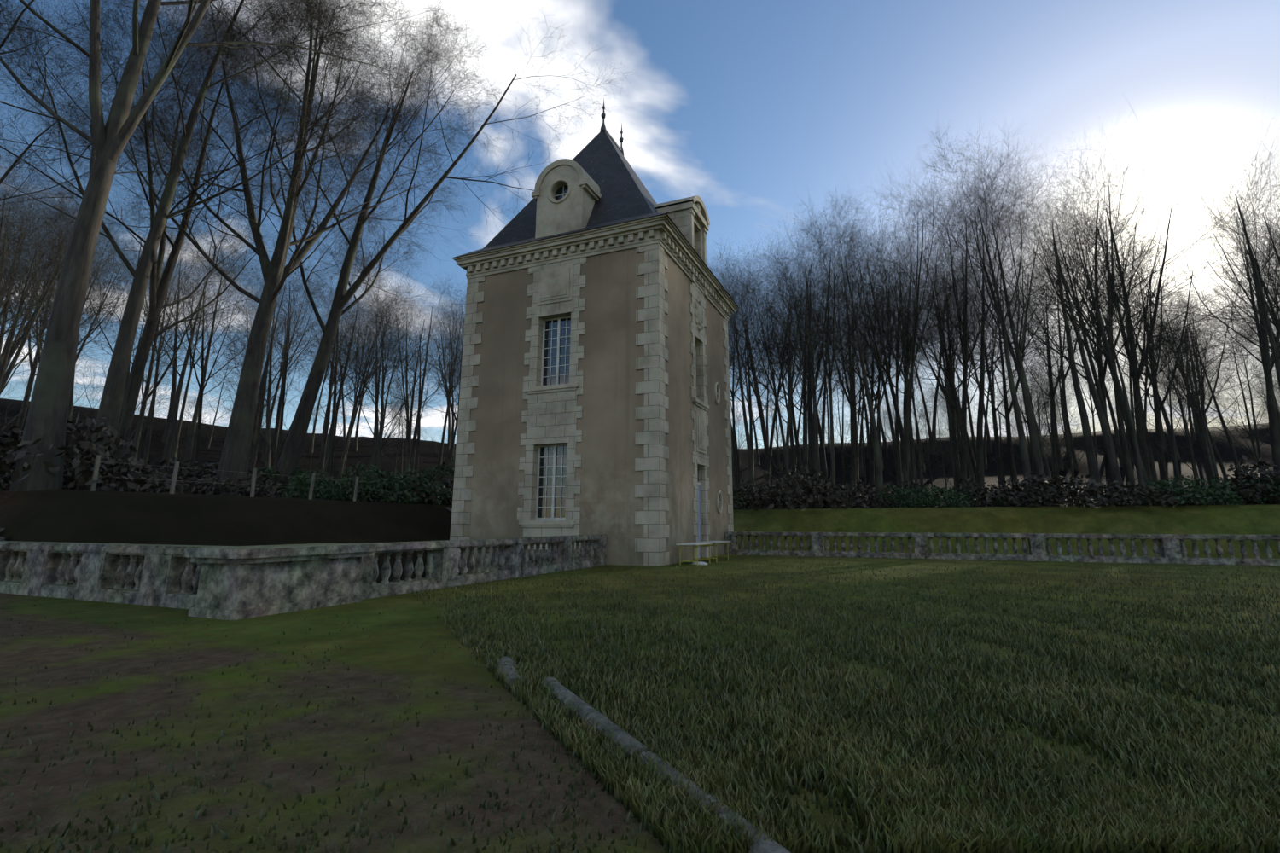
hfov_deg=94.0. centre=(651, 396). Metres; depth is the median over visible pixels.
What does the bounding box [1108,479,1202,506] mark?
brushwood
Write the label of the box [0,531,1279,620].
masonry balustrade
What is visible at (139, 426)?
tree wood
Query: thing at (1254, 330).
tree wood
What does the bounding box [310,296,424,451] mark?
tree wood
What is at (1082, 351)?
tree wood
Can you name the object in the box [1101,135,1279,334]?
tree wood
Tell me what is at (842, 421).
tree wood
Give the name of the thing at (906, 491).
brushwood
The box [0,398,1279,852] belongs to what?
ground
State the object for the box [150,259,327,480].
tree wood
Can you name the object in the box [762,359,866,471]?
tree wood
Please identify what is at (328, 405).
tree wood
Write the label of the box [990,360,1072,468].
tree wood
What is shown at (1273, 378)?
tree wood
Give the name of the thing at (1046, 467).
tree wood
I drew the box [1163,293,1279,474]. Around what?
tree wood
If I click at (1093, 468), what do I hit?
tree wood
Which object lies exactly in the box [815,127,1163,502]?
tree wood
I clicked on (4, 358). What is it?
tree wood
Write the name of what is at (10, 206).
tree
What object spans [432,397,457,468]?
tree wood
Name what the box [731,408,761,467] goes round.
tree wood
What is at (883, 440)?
tree wood
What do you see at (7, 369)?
tree wood
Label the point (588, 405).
wall
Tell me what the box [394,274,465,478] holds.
tree wood
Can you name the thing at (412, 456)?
tree wood
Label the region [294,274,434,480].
tree wood
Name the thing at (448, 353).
tree wood
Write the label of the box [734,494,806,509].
brushwood
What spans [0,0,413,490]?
tree
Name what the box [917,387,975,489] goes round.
tree wood
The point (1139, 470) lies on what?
tree wood
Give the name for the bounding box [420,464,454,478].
shrub
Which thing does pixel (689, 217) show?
pavilion dormer
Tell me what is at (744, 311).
tree wood
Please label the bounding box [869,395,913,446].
tree wood
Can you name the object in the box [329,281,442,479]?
tree wood
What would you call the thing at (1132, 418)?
tree wood
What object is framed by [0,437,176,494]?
bush
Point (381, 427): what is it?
tree wood
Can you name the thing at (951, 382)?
tree wood
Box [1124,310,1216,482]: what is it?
tree wood
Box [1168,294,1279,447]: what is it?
tree wood
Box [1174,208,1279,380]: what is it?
tree wood
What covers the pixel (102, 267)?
tree wood
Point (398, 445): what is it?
tree wood
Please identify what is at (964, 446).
tree wood
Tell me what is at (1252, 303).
tree wood
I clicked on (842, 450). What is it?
tree wood
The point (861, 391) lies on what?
tree wood
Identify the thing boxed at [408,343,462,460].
tree wood
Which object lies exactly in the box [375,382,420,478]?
tree wood
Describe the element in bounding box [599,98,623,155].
pavilion finials
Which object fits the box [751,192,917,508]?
tree wood
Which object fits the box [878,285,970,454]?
tree wood
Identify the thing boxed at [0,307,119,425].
tree wood
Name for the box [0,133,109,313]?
tree wood
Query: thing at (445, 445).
tree wood
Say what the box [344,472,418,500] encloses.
brushwood
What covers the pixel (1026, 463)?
tree wood
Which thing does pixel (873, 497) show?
brushwood
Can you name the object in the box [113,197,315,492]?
tree wood
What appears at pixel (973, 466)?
tree wood
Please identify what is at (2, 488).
shrub
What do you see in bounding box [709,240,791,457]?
tree wood
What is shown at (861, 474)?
tree wood
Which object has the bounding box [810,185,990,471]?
tree wood
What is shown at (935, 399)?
tree wood
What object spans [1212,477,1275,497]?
brushwood
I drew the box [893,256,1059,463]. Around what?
tree wood
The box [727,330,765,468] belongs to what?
tree wood
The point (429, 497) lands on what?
brushwood
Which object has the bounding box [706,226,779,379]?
tree wood
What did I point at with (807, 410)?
tree wood
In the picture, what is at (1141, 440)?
tree wood
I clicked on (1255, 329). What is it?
tree wood
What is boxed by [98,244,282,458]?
tree wood
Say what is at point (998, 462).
tree wood
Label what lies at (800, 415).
tree wood
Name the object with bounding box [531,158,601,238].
pavilion dormer
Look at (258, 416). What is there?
tree wood
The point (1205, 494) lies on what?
bush
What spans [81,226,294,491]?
tree wood
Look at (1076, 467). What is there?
tree wood
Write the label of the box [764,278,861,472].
tree wood
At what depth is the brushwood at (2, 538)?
11.83 m
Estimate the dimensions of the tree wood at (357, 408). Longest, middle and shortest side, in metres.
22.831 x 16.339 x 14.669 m
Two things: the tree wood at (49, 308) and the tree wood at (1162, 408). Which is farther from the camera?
the tree wood at (1162, 408)
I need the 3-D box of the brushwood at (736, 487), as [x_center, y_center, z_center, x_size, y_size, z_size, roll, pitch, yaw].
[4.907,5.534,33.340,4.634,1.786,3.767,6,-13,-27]
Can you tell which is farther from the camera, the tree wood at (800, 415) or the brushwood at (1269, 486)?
the tree wood at (800, 415)
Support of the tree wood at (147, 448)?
on the ground at (392, 658)
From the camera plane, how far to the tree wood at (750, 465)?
36.88 m
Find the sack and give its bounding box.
[692,561,707,564]
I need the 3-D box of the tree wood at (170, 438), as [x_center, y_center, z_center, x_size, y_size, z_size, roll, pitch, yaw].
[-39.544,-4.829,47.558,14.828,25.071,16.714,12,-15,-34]
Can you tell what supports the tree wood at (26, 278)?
on the ground at (392, 658)
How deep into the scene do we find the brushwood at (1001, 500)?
30.64 m
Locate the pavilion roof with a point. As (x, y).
(600, 160)
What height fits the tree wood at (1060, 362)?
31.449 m
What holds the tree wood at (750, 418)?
on the ground at (392, 658)
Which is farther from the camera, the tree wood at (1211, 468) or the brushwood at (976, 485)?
the tree wood at (1211, 468)
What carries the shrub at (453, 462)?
on the ground at (392, 658)
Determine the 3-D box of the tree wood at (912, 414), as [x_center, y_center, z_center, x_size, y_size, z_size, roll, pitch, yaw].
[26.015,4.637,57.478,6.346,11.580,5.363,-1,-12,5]
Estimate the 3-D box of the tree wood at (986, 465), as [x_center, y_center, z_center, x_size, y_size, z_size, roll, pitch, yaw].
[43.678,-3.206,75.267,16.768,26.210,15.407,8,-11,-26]
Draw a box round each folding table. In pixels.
[675,542,713,566]
[697,541,731,562]
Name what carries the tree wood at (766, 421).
on the ground at (392, 658)
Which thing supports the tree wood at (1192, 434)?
on the ground at (392, 658)
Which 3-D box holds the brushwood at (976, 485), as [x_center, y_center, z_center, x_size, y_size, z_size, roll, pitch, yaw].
[18.317,5.337,32.921,4.518,1.854,5.557,-5,-13,21]
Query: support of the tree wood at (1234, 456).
on the ground at (392, 658)
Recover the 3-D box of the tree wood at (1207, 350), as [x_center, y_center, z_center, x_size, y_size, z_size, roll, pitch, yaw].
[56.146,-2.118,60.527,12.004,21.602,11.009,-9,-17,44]
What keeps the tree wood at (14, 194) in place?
on the ground at (392, 658)
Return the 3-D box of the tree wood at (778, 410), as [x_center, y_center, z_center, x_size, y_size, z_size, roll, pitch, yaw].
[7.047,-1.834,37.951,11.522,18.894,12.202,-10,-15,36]
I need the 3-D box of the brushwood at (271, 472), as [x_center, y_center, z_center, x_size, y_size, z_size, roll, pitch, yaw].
[-15.215,3.433,24.542,3.012,1.646,2.981,-11,-16,42]
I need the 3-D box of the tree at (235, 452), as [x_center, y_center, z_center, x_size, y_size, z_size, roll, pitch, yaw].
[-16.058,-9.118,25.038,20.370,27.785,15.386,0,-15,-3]
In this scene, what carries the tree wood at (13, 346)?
on the ground at (392, 658)
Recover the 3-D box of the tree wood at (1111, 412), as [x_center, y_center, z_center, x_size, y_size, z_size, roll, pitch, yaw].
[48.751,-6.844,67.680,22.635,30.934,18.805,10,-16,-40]
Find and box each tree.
[0,0,193,338]
[0,0,357,479]
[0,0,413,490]
[0,0,477,493]
[1,0,498,496]
[174,0,595,498]
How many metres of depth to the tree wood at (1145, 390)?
59.22 m
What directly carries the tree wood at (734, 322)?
on the ground at (392, 658)
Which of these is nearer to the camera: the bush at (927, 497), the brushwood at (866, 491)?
the bush at (927, 497)
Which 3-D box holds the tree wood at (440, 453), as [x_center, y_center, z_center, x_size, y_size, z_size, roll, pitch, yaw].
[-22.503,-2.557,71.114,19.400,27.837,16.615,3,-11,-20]
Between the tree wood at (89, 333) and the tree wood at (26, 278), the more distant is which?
the tree wood at (89, 333)
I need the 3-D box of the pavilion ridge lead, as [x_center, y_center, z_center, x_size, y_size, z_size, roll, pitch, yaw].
[-1.450,-9.459,22.050,0.100,0.080,1.600,-5,-13,22]
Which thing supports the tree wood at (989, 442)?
on the ground at (392, 658)
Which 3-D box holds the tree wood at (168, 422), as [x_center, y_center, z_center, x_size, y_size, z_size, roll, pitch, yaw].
[-52.521,-8.785,64.136,19.245,28.067,14.992,6,-14,-16]
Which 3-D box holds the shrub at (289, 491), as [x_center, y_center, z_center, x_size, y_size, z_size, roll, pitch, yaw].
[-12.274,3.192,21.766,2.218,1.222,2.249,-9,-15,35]
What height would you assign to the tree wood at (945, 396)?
27.203 m
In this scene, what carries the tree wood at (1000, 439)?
on the ground at (392, 658)
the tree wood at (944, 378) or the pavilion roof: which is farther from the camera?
the tree wood at (944, 378)
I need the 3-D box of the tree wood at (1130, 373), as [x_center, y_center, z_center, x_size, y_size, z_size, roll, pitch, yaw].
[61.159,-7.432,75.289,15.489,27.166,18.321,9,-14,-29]
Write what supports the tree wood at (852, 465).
on the ground at (392, 658)
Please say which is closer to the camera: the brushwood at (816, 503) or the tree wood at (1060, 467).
the brushwood at (816, 503)
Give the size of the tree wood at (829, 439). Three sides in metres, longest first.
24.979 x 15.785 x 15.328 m
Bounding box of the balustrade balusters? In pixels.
[4,535,1279,593]
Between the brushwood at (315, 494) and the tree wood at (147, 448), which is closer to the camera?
the brushwood at (315, 494)
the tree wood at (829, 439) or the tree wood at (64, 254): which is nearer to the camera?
the tree wood at (64, 254)
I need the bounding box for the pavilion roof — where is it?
[451,130,738,308]
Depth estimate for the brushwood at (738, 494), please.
33.07 m
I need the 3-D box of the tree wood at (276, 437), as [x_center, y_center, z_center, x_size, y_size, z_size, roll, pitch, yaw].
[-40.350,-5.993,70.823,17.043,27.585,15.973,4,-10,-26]
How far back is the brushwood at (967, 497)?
31.77 m
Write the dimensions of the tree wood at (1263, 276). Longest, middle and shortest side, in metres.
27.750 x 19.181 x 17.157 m
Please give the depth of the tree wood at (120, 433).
21.39 m
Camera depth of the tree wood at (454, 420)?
38.45 m
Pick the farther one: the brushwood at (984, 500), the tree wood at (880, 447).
the tree wood at (880, 447)
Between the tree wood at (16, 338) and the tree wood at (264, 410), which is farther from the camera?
the tree wood at (264, 410)
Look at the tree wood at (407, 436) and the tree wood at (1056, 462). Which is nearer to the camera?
the tree wood at (1056, 462)
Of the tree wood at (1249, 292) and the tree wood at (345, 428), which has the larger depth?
the tree wood at (345, 428)
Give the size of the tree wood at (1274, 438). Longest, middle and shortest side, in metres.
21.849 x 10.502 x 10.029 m
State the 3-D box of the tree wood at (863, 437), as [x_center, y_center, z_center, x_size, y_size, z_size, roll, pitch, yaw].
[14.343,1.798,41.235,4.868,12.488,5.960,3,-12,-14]
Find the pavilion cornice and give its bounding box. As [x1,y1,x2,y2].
[453,214,738,321]
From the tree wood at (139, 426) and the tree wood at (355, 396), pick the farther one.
the tree wood at (355, 396)
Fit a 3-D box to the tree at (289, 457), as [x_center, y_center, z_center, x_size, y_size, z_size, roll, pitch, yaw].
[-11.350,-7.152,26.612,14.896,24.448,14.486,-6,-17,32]
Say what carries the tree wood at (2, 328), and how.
on the ground at (392, 658)
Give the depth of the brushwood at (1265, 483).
27.18 m
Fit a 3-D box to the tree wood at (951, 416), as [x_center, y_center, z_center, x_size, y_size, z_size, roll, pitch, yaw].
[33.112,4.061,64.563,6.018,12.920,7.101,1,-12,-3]
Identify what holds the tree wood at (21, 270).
on the ground at (392, 658)
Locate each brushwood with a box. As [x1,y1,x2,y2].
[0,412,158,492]
[0,428,124,491]
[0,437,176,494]
[0,528,10,541]
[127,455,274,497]
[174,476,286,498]
[247,465,314,499]
[256,473,308,498]
[292,481,322,499]
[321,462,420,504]
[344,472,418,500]
[344,481,453,505]
[363,468,453,505]
[412,461,454,504]
[442,473,453,492]
[732,479,784,510]
[733,485,763,509]
[734,483,782,509]
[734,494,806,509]
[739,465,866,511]
[758,492,794,509]
[758,494,822,509]
[772,478,837,508]
[809,485,868,508]
[820,478,892,508]
[840,491,903,508]
[867,478,936,508]
[876,483,936,508]
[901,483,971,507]
[922,486,980,507]
[942,477,1023,507]
[962,496,1012,506]
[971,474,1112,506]
[985,489,1023,506]
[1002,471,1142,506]
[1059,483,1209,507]
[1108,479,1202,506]
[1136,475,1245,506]
[1137,488,1218,506]
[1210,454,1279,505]
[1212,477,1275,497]
[1234,480,1266,501]
[1236,476,1279,504]
[1237,474,1271,496]
[1251,475,1279,504]
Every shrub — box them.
[0,464,11,489]
[280,468,349,500]
[296,471,334,499]
[418,489,453,505]
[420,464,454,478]
[449,450,455,465]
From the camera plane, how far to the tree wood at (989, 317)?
54.67 m
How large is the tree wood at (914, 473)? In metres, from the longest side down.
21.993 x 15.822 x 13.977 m
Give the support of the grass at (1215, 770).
on the ground at (392, 658)
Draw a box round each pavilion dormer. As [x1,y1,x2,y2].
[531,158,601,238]
[653,195,709,296]
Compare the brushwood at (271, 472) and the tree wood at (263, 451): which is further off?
the tree wood at (263, 451)
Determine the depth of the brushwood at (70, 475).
15.67 m
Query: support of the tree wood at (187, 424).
on the ground at (392, 658)
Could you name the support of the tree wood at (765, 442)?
on the ground at (392, 658)
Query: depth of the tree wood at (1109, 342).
37.18 m
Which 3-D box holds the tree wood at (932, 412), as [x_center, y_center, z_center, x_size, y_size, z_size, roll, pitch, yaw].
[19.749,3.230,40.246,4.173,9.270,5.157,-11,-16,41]
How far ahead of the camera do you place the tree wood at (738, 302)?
42.57 m
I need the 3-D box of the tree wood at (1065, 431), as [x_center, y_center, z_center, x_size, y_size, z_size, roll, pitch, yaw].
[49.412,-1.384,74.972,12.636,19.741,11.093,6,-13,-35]
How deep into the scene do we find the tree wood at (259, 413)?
40.24 m
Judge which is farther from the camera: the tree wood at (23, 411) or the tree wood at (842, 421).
the tree wood at (842, 421)
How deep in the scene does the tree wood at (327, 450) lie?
59.14 m
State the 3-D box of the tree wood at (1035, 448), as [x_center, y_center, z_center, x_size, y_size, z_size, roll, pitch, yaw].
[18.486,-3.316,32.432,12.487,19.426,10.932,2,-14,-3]
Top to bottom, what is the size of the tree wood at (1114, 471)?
20.313 m
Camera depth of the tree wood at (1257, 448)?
37.25 m
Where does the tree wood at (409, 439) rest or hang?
on the ground at (392, 658)
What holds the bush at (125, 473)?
on the ground at (392, 658)
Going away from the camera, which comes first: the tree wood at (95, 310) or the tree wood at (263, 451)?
the tree wood at (95, 310)
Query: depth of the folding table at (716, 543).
16.54 m
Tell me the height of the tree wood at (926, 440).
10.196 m
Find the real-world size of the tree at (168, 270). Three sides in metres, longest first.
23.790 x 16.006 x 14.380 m
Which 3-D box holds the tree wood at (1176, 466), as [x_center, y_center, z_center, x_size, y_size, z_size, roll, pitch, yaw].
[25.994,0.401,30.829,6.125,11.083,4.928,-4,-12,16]
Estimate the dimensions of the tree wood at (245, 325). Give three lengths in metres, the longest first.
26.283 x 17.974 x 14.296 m
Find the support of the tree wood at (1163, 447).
on the ground at (392, 658)
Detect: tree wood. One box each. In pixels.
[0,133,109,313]
[0,135,117,351]
[0,140,51,284]
[0,150,136,350]
[0,156,63,362]
[0,157,120,369]
[0,163,143,330]
[0,168,57,322]
[0,174,174,372]
[0,175,140,373]
[0,177,133,463]
[0,178,119,430]
[0,184,139,398]
[0,186,71,310]
[0,187,131,367]
[0,305,34,435]
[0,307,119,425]
[1,162,145,343]
[1,189,240,389]
[1,204,164,460]
[26,207,170,329]
[40,250,209,462]
[48,209,184,365]
[80,340,215,486]
[81,223,250,443]
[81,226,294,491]
[86,215,262,490]
[93,201,248,465]
[97,180,263,491]
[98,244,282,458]
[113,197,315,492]
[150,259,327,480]
[168,334,259,448]
[173,262,309,388]
[174,388,215,461]
[176,285,302,453]
[177,253,360,482]
[193,259,321,474]
[207,244,328,444]
[211,363,282,452]
[214,256,366,462]
[229,378,271,447]
[234,247,361,458]
[254,381,276,444]
[273,399,354,470]
[275,302,371,446]
[282,250,445,487]
[283,298,383,488]
[285,244,424,494]
[285,262,409,471]
[286,251,447,477]
[290,233,422,484]
[290,279,370,453]
[291,290,440,477]
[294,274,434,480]
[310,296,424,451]
[311,287,425,482]
[324,297,426,446]
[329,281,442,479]
[337,285,428,498]
[354,260,465,478]
[355,280,439,445]
[367,367,415,473]
[369,273,464,477]
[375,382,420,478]
[383,287,464,482]
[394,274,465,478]
[397,268,466,479]
[400,302,462,442]
[400,362,461,472]
[402,295,465,464]
[403,297,465,412]
[404,293,465,470]
[407,297,465,422]
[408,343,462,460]
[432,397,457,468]
[436,436,455,469]
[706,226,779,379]
[706,236,802,405]
[707,241,842,490]
[707,250,775,378]
[709,232,811,490]
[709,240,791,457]
[710,234,846,489]
[711,240,781,378]
[712,246,813,488]
[716,247,826,471]
[723,252,786,478]
[727,227,878,509]
[727,285,802,424]
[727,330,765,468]
[728,348,778,500]
[729,221,872,489]
[729,273,844,490]
[730,342,782,465]
[731,331,839,492]
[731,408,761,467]
[733,230,878,482]
[734,333,778,446]
[735,203,866,479]
[736,246,843,490]
[743,208,930,508]
[744,194,977,508]
[744,197,916,486]
[750,398,802,477]
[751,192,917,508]
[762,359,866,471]
[763,303,835,460]
[764,199,971,503]
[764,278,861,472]
[765,279,874,447]
[771,278,884,483]
[775,180,1012,488]
[777,269,870,501]
[783,192,912,494]
[784,378,837,481]
[786,225,897,491]
[794,347,871,486]
[796,196,958,428]
[800,262,920,459]
[802,314,866,453]
[808,197,1027,488]
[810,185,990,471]
[814,279,888,449]
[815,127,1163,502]
[817,131,1046,505]
[818,313,900,443]
[821,319,874,453]
[822,235,937,490]
[827,290,937,483]
[827,344,891,503]
[832,302,930,477]
[836,278,938,471]
[854,209,994,500]
[855,128,1117,506]
[857,222,1050,489]
[858,309,978,490]
[861,294,960,472]
[865,407,925,476]
[866,388,945,459]
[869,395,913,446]
[872,209,1084,491]
[872,254,960,354]
[872,393,890,458]
[876,116,1180,506]
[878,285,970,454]
[879,274,1050,477]
[880,192,1101,498]
[883,123,1101,506]
[889,392,947,488]
[892,251,994,446]
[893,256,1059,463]
[897,148,1160,497]
[904,151,1217,506]
[904,251,1012,418]
[911,136,1161,496]
[913,384,964,504]
[913,408,948,488]
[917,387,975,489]
[920,253,1024,448]
[922,260,1038,453]
[923,376,985,466]
[930,377,1006,498]
[934,144,1214,488]
[934,239,1059,488]
[941,279,1043,470]
[947,350,1050,487]
[952,231,1082,493]
[955,128,1188,483]
[970,145,1279,481]
[971,328,1061,411]
[972,346,1072,479]
[978,139,1274,499]
[983,386,1057,476]
[989,108,1227,488]
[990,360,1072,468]
[999,369,1043,448]
[1005,245,1104,471]
[1006,343,1083,465]
[1007,222,1143,450]
[1011,221,1174,467]
[1013,318,1083,471]
[1014,365,1092,479]
[1015,320,1074,459]
[1017,267,1143,471]
[1017,349,1099,495]
[1023,372,1116,486]
[1024,111,1255,482]
[1029,324,1137,471]
[1032,155,1262,487]
[1047,229,1213,506]
[1050,315,1119,386]
[1061,236,1203,438]
[1061,261,1215,460]
[1075,273,1243,430]
[1085,215,1244,488]
[1086,121,1279,340]
[1091,387,1176,464]
[1095,307,1235,486]
[1099,218,1226,452]
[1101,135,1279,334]
[1105,297,1273,485]
[1123,156,1279,443]
[1123,295,1239,486]
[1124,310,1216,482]
[1124,312,1236,484]
[1128,290,1279,471]
[1130,273,1236,441]
[1130,278,1235,487]
[1134,274,1230,434]
[1140,285,1239,443]
[1144,91,1279,471]
[1144,277,1259,471]
[1151,138,1279,387]
[1151,331,1267,505]
[1163,285,1262,477]
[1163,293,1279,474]
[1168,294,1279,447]
[1169,208,1279,354]
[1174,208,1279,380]
[1190,191,1279,382]
[1192,304,1279,475]
[1194,228,1279,340]
[1197,147,1279,331]
[1203,236,1279,362]
[1203,257,1279,381]
[1206,184,1279,366]
[1215,360,1279,432]
[1218,218,1279,353]
[1233,344,1279,447]
[1248,321,1279,427]
[1251,371,1279,448]
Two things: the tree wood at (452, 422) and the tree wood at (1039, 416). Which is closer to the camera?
the tree wood at (1039, 416)
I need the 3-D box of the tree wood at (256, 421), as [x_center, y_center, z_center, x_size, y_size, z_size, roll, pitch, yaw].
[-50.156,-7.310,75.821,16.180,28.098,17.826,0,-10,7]
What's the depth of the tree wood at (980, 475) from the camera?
41.85 m
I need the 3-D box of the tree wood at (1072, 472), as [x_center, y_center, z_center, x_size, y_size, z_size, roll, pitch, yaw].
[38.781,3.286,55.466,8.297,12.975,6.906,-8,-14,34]
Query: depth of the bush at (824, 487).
30.94 m
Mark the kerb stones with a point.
(767, 846)
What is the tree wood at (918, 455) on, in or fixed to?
on the ground at (392, 658)
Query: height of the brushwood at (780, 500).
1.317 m
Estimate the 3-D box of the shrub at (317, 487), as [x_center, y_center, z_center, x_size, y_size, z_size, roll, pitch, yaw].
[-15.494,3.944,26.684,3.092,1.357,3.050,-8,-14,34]
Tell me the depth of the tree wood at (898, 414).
45.54 m
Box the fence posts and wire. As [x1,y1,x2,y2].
[90,454,450,504]
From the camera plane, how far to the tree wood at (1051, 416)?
69.25 m
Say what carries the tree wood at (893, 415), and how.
on the ground at (392, 658)
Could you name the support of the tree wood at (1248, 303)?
on the ground at (392, 658)
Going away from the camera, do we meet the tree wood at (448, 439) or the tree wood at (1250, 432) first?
the tree wood at (1250, 432)
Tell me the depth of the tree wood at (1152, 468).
40.63 m
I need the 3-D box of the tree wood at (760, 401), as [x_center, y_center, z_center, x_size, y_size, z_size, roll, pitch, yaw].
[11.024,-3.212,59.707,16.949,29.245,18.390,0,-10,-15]
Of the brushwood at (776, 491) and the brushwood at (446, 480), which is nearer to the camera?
the brushwood at (446, 480)
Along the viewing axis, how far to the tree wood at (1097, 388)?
39.58 m
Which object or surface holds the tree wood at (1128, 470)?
on the ground at (392, 658)
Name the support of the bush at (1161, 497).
on the ground at (392, 658)
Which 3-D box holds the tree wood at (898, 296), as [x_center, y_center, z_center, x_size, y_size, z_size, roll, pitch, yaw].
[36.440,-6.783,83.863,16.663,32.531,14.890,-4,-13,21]
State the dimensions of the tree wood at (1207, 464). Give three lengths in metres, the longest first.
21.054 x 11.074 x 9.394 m
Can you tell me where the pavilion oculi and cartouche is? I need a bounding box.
[694,296,722,513]
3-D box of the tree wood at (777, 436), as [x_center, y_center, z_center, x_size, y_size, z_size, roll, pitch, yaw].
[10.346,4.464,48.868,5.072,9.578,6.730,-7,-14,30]
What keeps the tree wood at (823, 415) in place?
on the ground at (392, 658)
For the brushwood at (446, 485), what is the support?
on the ground at (392, 658)
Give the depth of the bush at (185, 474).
21.47 m
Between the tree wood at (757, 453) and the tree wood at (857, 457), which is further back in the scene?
the tree wood at (757, 453)
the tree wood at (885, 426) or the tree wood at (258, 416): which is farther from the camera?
the tree wood at (885, 426)
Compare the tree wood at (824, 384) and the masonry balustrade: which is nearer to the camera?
the masonry balustrade
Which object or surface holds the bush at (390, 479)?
on the ground at (392, 658)
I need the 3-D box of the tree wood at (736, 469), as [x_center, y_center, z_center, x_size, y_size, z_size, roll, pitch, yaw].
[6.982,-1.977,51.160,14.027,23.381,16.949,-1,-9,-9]
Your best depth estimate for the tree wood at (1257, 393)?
62.68 m
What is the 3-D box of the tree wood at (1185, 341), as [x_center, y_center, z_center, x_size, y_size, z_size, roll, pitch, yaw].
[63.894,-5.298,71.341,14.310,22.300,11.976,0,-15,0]
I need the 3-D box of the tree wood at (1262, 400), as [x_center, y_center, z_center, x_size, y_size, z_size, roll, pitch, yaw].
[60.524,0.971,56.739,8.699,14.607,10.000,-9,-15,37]
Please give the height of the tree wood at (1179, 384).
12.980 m
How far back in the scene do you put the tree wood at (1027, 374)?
60.16 m
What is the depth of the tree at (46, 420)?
16.04 m
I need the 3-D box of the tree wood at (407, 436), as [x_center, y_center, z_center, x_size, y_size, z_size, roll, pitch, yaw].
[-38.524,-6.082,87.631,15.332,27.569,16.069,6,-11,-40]
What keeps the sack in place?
on the ground at (392, 658)
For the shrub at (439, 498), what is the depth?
25.04 m
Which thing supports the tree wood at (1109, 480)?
on the ground at (392, 658)
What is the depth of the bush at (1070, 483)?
26.64 m
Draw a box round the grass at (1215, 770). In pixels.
[0,557,1279,852]
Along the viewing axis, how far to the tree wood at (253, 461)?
62.49 m
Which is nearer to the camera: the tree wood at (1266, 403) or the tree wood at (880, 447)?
the tree wood at (1266, 403)
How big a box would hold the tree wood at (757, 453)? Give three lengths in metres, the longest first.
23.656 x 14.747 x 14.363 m
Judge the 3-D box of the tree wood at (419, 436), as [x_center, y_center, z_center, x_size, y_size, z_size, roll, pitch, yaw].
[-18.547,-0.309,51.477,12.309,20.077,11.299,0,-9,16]
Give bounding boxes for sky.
[0,0,1279,448]
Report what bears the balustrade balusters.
on the masonry balustrade
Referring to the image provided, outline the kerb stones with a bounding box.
[496,657,791,852]
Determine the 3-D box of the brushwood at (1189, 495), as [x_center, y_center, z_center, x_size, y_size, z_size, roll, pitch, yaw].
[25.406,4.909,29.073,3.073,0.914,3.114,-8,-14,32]
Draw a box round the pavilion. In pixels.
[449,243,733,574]
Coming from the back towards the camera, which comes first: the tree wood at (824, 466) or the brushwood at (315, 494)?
the tree wood at (824, 466)
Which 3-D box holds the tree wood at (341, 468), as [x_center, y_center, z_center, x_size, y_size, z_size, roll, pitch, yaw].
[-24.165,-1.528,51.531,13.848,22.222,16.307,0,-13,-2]
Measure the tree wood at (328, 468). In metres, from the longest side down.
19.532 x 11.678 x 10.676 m
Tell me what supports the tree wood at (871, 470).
on the ground at (392, 658)
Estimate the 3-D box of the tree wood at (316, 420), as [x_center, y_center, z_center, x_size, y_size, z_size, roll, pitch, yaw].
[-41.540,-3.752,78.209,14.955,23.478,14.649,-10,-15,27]
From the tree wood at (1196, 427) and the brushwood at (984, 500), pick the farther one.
the tree wood at (1196, 427)
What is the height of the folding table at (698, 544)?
0.530 m
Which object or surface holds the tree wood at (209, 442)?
on the ground at (392, 658)
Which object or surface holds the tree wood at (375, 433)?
on the ground at (392, 658)
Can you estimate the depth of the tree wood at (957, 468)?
47.09 m
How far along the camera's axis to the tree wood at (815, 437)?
33.74 m
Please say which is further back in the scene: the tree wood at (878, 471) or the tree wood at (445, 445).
the tree wood at (445, 445)
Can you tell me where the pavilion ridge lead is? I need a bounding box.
[605,129,622,151]
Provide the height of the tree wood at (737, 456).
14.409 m
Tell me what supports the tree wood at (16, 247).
on the ground at (392, 658)
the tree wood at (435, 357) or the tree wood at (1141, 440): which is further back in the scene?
the tree wood at (435, 357)
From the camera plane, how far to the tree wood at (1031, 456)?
44.89 m
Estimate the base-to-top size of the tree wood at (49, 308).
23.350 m
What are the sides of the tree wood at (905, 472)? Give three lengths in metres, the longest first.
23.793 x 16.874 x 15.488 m
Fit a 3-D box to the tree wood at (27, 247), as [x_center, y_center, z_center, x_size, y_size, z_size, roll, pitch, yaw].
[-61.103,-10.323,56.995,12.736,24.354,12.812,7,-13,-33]
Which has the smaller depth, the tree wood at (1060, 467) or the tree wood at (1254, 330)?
the tree wood at (1254, 330)
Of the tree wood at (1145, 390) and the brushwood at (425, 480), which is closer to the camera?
the brushwood at (425, 480)
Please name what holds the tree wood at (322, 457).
on the ground at (392, 658)
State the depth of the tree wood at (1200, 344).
61.70 m
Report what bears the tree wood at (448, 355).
on the ground at (392, 658)
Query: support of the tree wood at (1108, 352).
on the ground at (392, 658)

